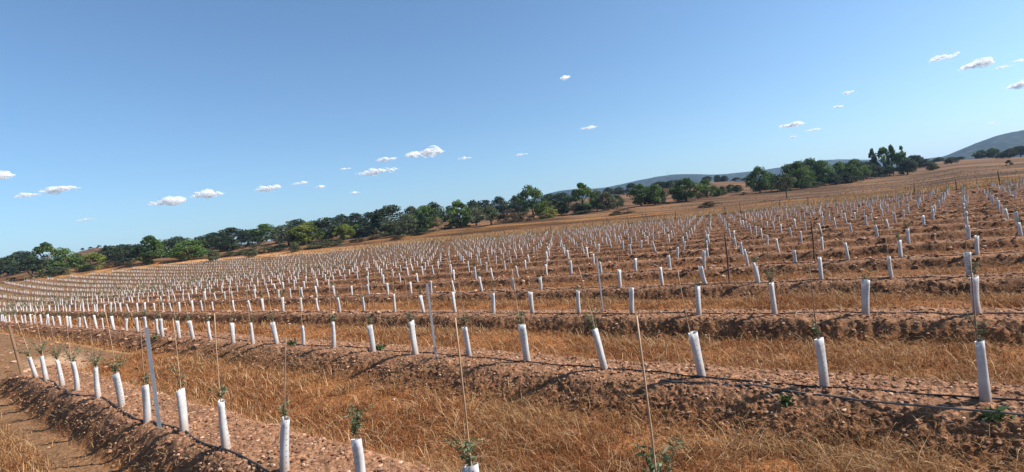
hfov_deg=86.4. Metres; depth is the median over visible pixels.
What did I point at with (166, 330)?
stones
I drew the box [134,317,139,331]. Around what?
tree guard
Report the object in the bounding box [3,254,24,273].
holm oak
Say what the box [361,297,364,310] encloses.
tree guard
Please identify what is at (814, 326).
olive sapling
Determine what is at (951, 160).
holm oak
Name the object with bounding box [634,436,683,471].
olive sapling
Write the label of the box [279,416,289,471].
tree guard
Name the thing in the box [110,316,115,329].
tree guard
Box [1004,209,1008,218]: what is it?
tree guard
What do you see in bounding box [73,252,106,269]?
tree
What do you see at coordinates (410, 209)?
olive tree
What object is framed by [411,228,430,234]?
bush
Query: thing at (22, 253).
holm oak
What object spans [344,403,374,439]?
olive sapling
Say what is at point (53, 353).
olive sapling
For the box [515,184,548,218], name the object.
tree
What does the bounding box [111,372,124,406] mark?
tree guard
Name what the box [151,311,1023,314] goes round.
irrigation hose
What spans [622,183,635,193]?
holm oak
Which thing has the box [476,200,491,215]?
holm oak
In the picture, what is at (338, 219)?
holm oak
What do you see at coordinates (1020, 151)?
holm oak
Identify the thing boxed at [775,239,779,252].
tree guard
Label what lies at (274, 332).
tree guard
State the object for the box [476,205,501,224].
olive tree
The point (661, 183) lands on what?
holm oak
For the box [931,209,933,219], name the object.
tree guard
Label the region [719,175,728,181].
holm oak
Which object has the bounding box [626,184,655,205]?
tree
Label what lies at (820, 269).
tree guard
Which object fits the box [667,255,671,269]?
tree guard
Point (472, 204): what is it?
holm oak
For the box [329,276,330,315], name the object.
cane stake
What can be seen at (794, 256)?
tree guard
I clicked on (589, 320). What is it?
olive sapling
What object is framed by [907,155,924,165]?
holm oak
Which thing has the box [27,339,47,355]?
olive sapling
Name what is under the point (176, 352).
cane stake
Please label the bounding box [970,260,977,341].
cane stake
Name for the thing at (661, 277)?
tree guard
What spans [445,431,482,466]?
olive sapling
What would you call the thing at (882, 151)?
tree
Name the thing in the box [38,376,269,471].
irrigation hose
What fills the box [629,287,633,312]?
tree guard
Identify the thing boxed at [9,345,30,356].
olive sapling
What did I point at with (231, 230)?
holm oak
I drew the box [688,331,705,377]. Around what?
tree guard
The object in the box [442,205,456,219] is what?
holm oak
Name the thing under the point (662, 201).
holm oak
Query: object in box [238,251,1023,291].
irrigation hose
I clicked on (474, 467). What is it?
tree guard
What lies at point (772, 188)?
bush
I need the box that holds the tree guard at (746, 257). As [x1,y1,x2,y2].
[743,249,748,265]
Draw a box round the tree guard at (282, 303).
[281,297,284,310]
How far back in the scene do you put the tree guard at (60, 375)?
10.53 m
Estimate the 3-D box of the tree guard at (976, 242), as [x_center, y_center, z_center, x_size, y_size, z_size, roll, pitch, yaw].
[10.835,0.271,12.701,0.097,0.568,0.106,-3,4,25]
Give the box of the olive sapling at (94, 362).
[75,349,103,366]
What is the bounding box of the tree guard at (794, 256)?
[792,250,796,261]
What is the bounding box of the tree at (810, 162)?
[799,158,823,184]
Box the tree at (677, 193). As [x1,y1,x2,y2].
[666,178,705,200]
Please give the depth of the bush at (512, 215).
147.58 m
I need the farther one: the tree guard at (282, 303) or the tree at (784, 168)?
the tree at (784, 168)
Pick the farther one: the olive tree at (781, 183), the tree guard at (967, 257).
the olive tree at (781, 183)
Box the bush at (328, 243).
[315,239,339,247]
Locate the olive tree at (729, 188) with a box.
[725,184,733,191]
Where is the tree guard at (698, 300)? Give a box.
[695,285,701,314]
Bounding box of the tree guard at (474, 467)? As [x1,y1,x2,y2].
[462,462,478,471]
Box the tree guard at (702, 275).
[698,266,706,284]
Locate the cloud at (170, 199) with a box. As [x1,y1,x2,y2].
[152,198,181,204]
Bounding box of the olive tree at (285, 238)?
[271,224,294,245]
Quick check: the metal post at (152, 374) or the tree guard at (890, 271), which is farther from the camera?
the tree guard at (890, 271)
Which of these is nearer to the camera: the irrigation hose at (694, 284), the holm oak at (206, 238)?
the irrigation hose at (694, 284)
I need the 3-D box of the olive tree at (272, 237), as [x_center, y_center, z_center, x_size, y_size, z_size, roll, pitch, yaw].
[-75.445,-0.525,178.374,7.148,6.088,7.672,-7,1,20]
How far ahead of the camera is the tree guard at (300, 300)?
18.98 m
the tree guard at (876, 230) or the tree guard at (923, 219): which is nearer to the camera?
the tree guard at (876, 230)
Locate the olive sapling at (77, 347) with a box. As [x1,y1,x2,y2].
[54,343,80,361]
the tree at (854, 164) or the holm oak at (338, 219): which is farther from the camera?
the holm oak at (338, 219)
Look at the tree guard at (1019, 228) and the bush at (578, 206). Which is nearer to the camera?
the tree guard at (1019, 228)
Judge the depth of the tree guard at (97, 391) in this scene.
8.93 m
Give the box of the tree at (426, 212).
[407,205,442,228]
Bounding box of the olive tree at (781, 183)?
[775,173,796,198]
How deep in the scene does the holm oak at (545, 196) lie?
226.07 m
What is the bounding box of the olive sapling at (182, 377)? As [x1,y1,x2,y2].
[170,366,184,386]
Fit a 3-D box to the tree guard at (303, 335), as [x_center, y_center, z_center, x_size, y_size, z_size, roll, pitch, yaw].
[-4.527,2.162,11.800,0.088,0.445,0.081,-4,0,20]
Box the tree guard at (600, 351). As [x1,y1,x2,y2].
[592,328,607,369]
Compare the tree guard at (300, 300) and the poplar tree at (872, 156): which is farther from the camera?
the poplar tree at (872, 156)
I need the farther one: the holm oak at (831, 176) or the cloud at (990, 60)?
the cloud at (990, 60)
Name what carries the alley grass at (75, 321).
on the ground at (68, 449)
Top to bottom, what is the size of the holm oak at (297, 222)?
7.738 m
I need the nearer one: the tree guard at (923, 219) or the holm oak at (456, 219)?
the tree guard at (923, 219)
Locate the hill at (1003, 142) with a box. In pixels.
[913,130,1023,162]
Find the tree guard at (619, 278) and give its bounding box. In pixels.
[617,269,621,287]
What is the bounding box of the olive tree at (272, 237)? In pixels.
[267,226,289,242]
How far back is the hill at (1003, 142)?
1524.48 m
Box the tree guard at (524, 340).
[517,324,530,360]
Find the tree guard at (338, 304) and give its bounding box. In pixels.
[336,298,340,311]
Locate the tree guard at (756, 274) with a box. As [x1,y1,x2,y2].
[752,262,759,283]
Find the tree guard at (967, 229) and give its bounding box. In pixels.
[965,225,970,239]
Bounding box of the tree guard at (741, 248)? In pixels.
[739,242,743,254]
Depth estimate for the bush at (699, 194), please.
161.09 m
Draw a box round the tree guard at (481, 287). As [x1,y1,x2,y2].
[478,276,482,291]
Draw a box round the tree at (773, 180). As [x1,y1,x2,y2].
[764,172,777,188]
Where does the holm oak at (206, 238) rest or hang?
on the ground at (68, 449)
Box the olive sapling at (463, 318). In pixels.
[457,312,469,327]
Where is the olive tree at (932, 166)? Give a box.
[925,162,940,169]
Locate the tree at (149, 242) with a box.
[128,235,166,263]
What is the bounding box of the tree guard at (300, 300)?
[299,297,302,310]
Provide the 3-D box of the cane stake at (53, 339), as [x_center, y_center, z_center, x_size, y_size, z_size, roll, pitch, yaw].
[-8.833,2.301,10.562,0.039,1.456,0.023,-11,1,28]
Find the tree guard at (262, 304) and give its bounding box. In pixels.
[260,298,264,310]
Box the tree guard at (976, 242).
[974,235,979,254]
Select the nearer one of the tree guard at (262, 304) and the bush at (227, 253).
the tree guard at (262, 304)
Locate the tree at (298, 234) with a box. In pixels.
[287,222,324,244]
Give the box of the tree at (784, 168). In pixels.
[774,164,802,189]
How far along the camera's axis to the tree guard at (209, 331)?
14.37 m
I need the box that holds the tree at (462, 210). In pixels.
[443,199,473,227]
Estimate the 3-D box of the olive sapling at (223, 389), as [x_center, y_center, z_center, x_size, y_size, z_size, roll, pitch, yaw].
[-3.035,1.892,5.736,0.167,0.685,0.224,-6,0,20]
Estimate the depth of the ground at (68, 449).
10.73 m
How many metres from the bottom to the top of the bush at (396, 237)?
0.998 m
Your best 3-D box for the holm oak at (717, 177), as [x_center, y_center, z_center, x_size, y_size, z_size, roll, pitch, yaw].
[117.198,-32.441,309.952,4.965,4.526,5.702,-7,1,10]
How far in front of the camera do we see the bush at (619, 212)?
132.30 m
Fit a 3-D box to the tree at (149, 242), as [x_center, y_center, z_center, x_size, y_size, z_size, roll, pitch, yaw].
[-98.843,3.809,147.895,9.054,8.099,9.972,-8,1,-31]
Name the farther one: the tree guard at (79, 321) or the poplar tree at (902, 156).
the poplar tree at (902, 156)
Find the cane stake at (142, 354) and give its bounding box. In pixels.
[139,321,144,384]
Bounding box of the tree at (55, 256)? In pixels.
[45,247,80,267]
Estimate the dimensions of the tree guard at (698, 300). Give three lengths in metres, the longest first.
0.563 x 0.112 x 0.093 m
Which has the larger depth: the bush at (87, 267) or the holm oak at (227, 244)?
the holm oak at (227, 244)
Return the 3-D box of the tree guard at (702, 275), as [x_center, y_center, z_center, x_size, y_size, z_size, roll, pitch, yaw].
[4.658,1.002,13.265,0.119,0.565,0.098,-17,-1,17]
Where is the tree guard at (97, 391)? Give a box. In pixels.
[93,366,100,398]
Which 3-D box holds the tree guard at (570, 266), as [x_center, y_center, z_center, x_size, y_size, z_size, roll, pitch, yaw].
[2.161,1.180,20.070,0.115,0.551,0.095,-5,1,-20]
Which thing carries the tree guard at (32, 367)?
on the ground at (68, 449)
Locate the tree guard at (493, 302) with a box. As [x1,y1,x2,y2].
[491,293,494,312]
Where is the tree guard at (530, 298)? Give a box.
[528,291,534,312]
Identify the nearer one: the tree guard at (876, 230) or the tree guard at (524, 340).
the tree guard at (524, 340)
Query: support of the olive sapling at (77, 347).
on the ground at (68, 449)
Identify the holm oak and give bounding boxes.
[0,257,18,276]
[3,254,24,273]
[4,256,63,280]
[11,250,38,263]
[92,245,130,261]
[115,244,141,259]
[127,244,154,257]
[152,238,183,254]
[167,236,189,251]
[194,234,219,249]
[207,232,231,244]
[211,236,243,250]
[217,227,245,242]
[234,230,255,243]
[240,236,271,248]
[283,218,305,229]
[309,217,338,240]
[326,214,353,230]
[341,213,362,228]
[357,212,381,226]
[358,221,377,236]
[365,204,410,231]
[422,201,447,224]
[441,217,471,228]
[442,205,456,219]
[465,200,482,216]
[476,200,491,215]
[489,196,508,213]
[507,195,527,214]
[539,193,551,206]
[545,192,572,205]
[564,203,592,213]
[602,187,615,193]
[613,187,623,194]
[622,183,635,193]
[651,181,669,187]
[654,191,668,203]
[663,179,677,187]
[700,176,711,181]
[713,175,721,181]
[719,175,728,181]
[827,173,841,184]
[839,171,854,182]
[859,161,877,178]
[868,165,888,177]
[876,166,904,176]
[895,159,918,174]
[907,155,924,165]
[916,159,933,166]
[932,157,944,161]
[943,157,959,163]
[999,148,1017,157]
[1012,145,1023,156]
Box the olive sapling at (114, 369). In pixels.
[102,348,132,373]
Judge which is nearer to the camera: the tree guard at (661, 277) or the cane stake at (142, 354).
the cane stake at (142, 354)
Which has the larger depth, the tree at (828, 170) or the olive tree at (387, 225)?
the tree at (828, 170)
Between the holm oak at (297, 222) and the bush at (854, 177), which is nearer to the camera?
the bush at (854, 177)
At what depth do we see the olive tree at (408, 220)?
149.43 m
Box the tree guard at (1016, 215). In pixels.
[1014,211,1018,225]
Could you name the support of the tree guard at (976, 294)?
on the ground at (68, 449)
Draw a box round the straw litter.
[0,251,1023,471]
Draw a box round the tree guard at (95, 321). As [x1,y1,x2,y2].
[93,315,97,328]
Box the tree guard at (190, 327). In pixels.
[187,320,194,338]
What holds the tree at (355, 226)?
on the ground at (68, 449)
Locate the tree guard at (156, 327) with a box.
[154,319,159,334]
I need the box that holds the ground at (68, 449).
[0,157,1023,471]
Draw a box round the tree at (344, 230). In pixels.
[332,223,355,239]
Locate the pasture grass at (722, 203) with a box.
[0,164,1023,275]
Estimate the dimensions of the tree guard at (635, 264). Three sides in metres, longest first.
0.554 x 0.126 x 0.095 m
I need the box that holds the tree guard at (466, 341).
[462,326,471,355]
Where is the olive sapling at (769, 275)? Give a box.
[763,267,775,282]
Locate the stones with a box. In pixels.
[0,185,1023,395]
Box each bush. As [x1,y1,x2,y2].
[40,266,72,276]
[74,265,97,271]
[100,261,127,267]
[114,258,135,264]
[219,251,236,255]
[233,250,248,255]
[256,247,275,253]
[268,244,287,250]
[301,242,321,248]
[315,239,339,247]
[330,240,347,245]
[348,237,369,241]
[367,234,381,239]
[390,236,404,239]
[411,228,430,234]
[432,217,442,230]
[497,208,522,222]
[513,212,534,220]
[613,208,635,213]
[696,192,704,198]
[697,201,722,207]
[729,177,741,181]
[768,186,789,192]
[800,181,827,187]
[842,175,867,182]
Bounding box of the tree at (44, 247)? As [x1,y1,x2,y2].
[27,242,66,272]
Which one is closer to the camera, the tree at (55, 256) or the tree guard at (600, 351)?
the tree guard at (600, 351)
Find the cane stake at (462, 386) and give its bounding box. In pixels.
[455,318,471,465]
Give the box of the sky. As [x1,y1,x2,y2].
[0,0,1023,259]
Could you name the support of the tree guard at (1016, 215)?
on the ground at (68, 449)
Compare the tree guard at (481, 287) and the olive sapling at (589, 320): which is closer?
the olive sapling at (589, 320)
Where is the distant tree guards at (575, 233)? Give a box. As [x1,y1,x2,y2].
[0,178,1023,322]
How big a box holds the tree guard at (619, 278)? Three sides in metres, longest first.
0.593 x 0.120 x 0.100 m
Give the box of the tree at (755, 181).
[745,166,771,192]
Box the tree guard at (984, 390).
[974,340,991,401]
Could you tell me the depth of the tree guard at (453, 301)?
13.90 m
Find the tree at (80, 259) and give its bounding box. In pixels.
[65,254,88,267]
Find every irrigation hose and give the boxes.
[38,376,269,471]
[111,329,1023,400]
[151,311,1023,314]
[186,273,1023,300]
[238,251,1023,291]
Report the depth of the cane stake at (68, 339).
9.80 m
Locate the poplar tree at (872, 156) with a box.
[868,148,878,176]
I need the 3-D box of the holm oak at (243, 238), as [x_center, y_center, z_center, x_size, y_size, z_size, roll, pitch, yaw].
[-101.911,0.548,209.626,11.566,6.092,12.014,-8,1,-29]
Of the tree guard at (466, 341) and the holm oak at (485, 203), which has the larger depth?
the holm oak at (485, 203)
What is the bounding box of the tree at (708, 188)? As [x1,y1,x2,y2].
[697,179,715,196]
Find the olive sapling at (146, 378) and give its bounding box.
[143,373,149,383]
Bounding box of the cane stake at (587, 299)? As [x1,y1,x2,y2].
[578,267,594,328]
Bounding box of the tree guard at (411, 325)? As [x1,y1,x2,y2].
[408,320,418,354]
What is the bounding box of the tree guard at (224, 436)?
[218,399,230,450]
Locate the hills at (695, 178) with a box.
[502,159,895,212]
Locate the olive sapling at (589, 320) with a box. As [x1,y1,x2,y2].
[581,307,597,328]
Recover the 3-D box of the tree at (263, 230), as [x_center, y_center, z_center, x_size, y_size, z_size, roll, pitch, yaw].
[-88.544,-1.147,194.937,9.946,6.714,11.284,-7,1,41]
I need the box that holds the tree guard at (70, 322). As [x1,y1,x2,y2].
[68,316,71,327]
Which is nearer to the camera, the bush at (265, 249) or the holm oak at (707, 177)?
the bush at (265, 249)
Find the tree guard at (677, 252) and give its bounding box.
[676,247,678,258]
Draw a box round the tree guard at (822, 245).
[820,237,823,249]
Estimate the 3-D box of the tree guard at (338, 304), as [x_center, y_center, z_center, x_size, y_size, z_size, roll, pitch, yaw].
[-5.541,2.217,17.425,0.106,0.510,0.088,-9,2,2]
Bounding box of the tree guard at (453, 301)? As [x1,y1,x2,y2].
[451,292,456,311]
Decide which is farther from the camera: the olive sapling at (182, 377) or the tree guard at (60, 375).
the tree guard at (60, 375)
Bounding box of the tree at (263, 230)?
[246,223,278,240]
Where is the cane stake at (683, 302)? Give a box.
[677,270,690,333]
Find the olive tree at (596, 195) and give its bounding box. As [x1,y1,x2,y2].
[588,190,601,210]
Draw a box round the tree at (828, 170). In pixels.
[810,160,835,183]
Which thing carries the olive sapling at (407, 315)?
on the ground at (68, 449)
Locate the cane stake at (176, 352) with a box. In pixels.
[172,318,180,389]
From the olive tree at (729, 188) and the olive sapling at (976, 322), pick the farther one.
the olive tree at (729, 188)
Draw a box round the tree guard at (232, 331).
[230,323,234,343]
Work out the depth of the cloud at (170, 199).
9650.28 m
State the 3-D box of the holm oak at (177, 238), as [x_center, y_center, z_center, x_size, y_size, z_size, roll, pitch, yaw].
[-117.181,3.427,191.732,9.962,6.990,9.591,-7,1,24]
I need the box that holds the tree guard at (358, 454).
[350,438,365,471]
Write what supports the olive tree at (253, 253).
on the ground at (68, 449)
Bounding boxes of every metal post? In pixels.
[144,327,161,428]
[426,284,436,357]
[596,258,603,310]
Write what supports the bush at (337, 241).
on the ground at (68, 449)
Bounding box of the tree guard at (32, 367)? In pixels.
[27,357,37,377]
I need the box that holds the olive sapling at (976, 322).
[964,310,987,341]
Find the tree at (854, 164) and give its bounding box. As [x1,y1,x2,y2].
[841,158,872,180]
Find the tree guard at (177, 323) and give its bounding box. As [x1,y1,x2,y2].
[175,321,180,338]
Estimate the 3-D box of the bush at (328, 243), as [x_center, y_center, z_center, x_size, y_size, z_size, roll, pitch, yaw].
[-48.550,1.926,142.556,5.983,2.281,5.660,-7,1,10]
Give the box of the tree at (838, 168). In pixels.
[827,161,851,179]
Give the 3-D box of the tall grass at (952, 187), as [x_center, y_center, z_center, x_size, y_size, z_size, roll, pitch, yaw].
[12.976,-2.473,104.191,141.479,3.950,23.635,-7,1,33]
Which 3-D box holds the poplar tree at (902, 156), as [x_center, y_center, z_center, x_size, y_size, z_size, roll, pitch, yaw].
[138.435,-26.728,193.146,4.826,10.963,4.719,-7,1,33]
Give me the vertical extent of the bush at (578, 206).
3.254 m
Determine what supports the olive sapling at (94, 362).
on the ground at (68, 449)
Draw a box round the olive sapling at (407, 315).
[405,309,414,321]
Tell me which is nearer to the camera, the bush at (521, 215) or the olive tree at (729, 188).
the bush at (521, 215)
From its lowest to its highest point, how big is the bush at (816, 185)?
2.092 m
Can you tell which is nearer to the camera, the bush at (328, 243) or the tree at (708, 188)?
the bush at (328, 243)
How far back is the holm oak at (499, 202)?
199.19 m
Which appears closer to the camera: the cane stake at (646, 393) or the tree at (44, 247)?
the cane stake at (646, 393)
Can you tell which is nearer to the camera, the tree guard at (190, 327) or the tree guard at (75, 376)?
the tree guard at (75, 376)
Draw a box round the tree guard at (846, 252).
[844,243,849,259]
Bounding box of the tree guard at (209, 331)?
[206,321,211,340]
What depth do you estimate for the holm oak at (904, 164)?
187.50 m
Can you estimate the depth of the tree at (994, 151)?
266.12 m
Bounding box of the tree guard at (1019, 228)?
[1016,222,1022,235]
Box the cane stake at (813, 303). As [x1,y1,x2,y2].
[809,266,818,338]
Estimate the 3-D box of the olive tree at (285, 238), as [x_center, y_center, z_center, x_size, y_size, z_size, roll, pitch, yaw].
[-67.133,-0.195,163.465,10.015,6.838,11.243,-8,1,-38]
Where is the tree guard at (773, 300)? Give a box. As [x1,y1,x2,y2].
[769,282,777,314]
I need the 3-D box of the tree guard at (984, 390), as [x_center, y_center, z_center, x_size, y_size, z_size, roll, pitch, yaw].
[3.986,1.155,4.615,0.088,0.549,0.117,-6,-1,35]
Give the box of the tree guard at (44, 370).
[39,355,48,381]
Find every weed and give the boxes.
[286,338,298,345]
[375,341,386,349]
[777,394,795,406]
[977,405,1014,422]
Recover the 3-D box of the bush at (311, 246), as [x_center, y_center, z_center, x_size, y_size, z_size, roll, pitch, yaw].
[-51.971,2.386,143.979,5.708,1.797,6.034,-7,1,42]
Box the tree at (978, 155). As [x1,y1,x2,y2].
[971,150,990,158]
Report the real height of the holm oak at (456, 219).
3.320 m
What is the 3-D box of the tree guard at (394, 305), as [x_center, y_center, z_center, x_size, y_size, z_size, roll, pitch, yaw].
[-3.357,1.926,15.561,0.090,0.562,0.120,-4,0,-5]
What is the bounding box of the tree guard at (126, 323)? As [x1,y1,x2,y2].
[125,318,127,330]
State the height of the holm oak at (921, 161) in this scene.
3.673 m
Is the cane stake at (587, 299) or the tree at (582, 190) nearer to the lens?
the cane stake at (587, 299)
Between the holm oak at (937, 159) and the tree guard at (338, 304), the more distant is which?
the holm oak at (937, 159)
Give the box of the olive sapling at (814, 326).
[810,319,820,337]
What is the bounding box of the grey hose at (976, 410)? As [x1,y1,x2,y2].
[660,379,1023,415]
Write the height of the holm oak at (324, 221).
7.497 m
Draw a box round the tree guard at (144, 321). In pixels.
[143,317,146,327]
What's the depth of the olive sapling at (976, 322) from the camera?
4.61 m
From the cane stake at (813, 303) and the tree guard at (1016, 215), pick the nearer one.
the cane stake at (813, 303)
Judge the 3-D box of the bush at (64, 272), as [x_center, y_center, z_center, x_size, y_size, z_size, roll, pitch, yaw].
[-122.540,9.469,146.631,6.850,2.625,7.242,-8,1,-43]
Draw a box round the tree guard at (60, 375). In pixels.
[55,360,64,385]
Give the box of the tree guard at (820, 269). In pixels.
[818,257,823,279]
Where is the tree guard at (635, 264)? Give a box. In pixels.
[634,258,636,271]
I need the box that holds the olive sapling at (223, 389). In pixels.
[207,385,227,401]
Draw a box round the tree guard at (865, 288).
[861,279,869,314]
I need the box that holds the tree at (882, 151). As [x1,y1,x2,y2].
[871,147,895,175]
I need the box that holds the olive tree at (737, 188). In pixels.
[732,185,743,191]
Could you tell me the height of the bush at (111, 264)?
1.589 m
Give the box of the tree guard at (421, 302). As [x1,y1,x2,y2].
[418,295,424,311]
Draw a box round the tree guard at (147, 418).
[141,384,151,423]
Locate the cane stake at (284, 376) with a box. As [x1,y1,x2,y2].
[284,337,285,419]
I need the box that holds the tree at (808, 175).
[786,160,816,188]
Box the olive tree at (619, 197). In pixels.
[612,194,624,207]
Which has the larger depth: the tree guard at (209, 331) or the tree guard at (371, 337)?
the tree guard at (209, 331)
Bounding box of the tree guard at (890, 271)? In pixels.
[887,256,893,277]
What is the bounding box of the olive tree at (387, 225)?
[374,220,403,235]
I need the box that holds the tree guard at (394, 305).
[393,294,396,311]
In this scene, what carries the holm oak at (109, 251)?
on the ground at (68, 449)
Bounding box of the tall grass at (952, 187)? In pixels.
[323,175,1023,251]
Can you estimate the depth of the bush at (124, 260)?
153.22 m
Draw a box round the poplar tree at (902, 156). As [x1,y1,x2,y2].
[894,146,909,174]
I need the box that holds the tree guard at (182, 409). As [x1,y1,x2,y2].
[176,387,188,431]
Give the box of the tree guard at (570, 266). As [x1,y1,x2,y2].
[569,261,572,274]
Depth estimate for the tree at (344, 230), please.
162.64 m
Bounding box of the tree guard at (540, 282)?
[538,277,541,289]
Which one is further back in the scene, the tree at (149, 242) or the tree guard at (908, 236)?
the tree at (149, 242)
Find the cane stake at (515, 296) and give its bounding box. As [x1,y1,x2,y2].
[512,270,519,322]
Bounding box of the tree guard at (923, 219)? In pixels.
[921,215,925,225]
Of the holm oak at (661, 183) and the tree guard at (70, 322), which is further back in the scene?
the holm oak at (661, 183)
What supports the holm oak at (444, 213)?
on the ground at (68, 449)
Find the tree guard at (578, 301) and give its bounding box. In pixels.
[576,290,580,312]
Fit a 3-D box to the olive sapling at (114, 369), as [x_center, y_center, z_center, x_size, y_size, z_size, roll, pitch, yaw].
[-5.866,2.123,8.154,0.188,0.842,0.410,-7,1,38]
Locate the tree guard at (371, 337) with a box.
[366,324,375,351]
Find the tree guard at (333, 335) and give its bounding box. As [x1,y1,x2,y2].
[331,322,335,347]
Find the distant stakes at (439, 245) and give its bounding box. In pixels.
[2,175,1019,314]
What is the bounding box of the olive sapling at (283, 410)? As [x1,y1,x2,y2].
[276,399,290,419]
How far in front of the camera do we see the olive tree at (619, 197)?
158.98 m
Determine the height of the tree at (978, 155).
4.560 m
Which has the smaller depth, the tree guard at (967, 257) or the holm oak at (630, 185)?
the tree guard at (967, 257)
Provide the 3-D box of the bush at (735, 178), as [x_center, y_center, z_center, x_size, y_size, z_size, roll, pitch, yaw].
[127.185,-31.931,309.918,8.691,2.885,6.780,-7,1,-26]
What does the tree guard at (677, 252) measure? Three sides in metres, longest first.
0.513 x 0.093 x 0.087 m
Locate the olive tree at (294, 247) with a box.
[288,242,301,251]
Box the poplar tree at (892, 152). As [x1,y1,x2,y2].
[886,144,898,174]
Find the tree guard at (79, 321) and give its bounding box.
[78,317,80,327]
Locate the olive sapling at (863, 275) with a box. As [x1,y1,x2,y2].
[860,270,870,279]
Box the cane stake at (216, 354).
[214,313,220,397]
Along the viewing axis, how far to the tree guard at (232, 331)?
13.50 m
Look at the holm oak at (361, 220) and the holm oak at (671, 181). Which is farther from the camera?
the holm oak at (671, 181)
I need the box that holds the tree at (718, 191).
[711,186,721,196]
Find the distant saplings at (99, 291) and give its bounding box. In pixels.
[0,176,1020,315]
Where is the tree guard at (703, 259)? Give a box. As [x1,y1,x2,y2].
[702,250,705,268]
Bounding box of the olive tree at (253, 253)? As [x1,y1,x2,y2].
[243,248,257,256]
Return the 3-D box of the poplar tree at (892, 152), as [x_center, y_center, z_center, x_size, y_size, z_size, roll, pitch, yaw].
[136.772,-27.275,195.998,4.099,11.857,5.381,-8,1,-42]
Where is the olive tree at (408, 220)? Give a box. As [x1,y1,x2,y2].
[391,214,424,235]
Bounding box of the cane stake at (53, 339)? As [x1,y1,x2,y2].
[48,318,57,359]
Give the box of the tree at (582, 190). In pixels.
[567,182,595,212]
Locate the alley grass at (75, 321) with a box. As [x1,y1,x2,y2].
[0,190,1023,351]
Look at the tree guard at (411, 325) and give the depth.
9.38 m
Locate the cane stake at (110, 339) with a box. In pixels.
[105,312,116,373]
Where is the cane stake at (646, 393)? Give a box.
[635,315,656,471]
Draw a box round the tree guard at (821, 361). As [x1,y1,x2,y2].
[814,337,829,385]
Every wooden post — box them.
[7,325,23,377]
[724,234,729,281]
[810,221,815,260]
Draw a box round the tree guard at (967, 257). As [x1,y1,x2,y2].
[963,252,972,275]
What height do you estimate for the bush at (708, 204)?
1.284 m
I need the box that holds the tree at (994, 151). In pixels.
[987,148,1000,157]
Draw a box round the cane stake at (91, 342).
[89,317,93,367]
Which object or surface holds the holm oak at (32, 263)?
on the ground at (68, 449)
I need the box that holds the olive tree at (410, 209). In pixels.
[404,206,416,218]
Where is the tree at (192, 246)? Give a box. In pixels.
[164,238,209,259]
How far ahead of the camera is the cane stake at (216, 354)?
5.74 m
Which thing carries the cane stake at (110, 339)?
on the ground at (68, 449)
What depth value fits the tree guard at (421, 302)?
14.75 m
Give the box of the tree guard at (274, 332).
[270,322,278,343]
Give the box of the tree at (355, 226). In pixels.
[352,224,360,237]
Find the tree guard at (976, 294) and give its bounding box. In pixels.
[970,276,980,313]
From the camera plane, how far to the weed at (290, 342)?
11.97 m
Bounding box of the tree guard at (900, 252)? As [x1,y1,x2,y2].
[897,240,902,256]
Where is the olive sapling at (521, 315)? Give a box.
[514,311,523,324]
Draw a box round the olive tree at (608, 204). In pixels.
[595,192,617,209]
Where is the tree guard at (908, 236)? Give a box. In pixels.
[905,228,910,243]
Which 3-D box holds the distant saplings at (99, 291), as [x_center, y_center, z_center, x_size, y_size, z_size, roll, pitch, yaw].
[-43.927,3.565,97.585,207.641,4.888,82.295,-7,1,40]
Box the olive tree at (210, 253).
[206,250,220,260]
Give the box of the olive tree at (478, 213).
[462,207,485,224]
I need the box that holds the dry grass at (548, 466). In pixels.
[0,243,1023,471]
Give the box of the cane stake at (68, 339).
[66,317,71,361]
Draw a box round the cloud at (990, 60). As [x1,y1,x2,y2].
[977,57,992,63]
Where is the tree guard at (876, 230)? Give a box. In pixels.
[874,225,878,236]
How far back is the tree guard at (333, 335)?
10.88 m
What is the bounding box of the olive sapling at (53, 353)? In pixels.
[44,341,66,358]
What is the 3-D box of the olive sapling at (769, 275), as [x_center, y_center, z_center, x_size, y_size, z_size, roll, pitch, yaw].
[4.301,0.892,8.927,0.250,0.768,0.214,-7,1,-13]
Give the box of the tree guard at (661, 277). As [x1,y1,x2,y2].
[659,267,663,285]
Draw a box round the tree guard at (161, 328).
[159,318,164,336]
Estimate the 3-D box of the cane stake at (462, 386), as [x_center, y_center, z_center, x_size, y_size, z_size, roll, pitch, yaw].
[-0.267,1.271,3.366,0.026,1.545,0.032,-5,1,28]
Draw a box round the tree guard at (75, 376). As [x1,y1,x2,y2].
[70,361,79,390]
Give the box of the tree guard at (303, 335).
[300,326,305,345]
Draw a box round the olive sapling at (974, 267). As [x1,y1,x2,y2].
[967,260,980,277]
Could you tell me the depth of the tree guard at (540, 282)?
16.36 m
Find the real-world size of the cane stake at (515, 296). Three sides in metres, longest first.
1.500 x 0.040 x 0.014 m
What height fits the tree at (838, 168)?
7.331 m
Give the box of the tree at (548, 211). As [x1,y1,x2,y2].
[534,200,557,218]
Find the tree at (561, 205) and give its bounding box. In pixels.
[553,201,568,214]
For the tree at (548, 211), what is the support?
on the ground at (68, 449)
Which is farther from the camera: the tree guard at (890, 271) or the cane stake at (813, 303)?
the tree guard at (890, 271)
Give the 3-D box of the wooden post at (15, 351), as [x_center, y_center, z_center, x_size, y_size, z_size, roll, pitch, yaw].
[-11.266,2.665,12.394,0.068,1.321,0.068,-15,1,40]
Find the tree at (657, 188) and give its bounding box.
[642,184,668,204]
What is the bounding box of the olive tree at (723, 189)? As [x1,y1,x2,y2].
[719,186,727,194]
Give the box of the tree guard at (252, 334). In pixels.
[249,322,254,343]

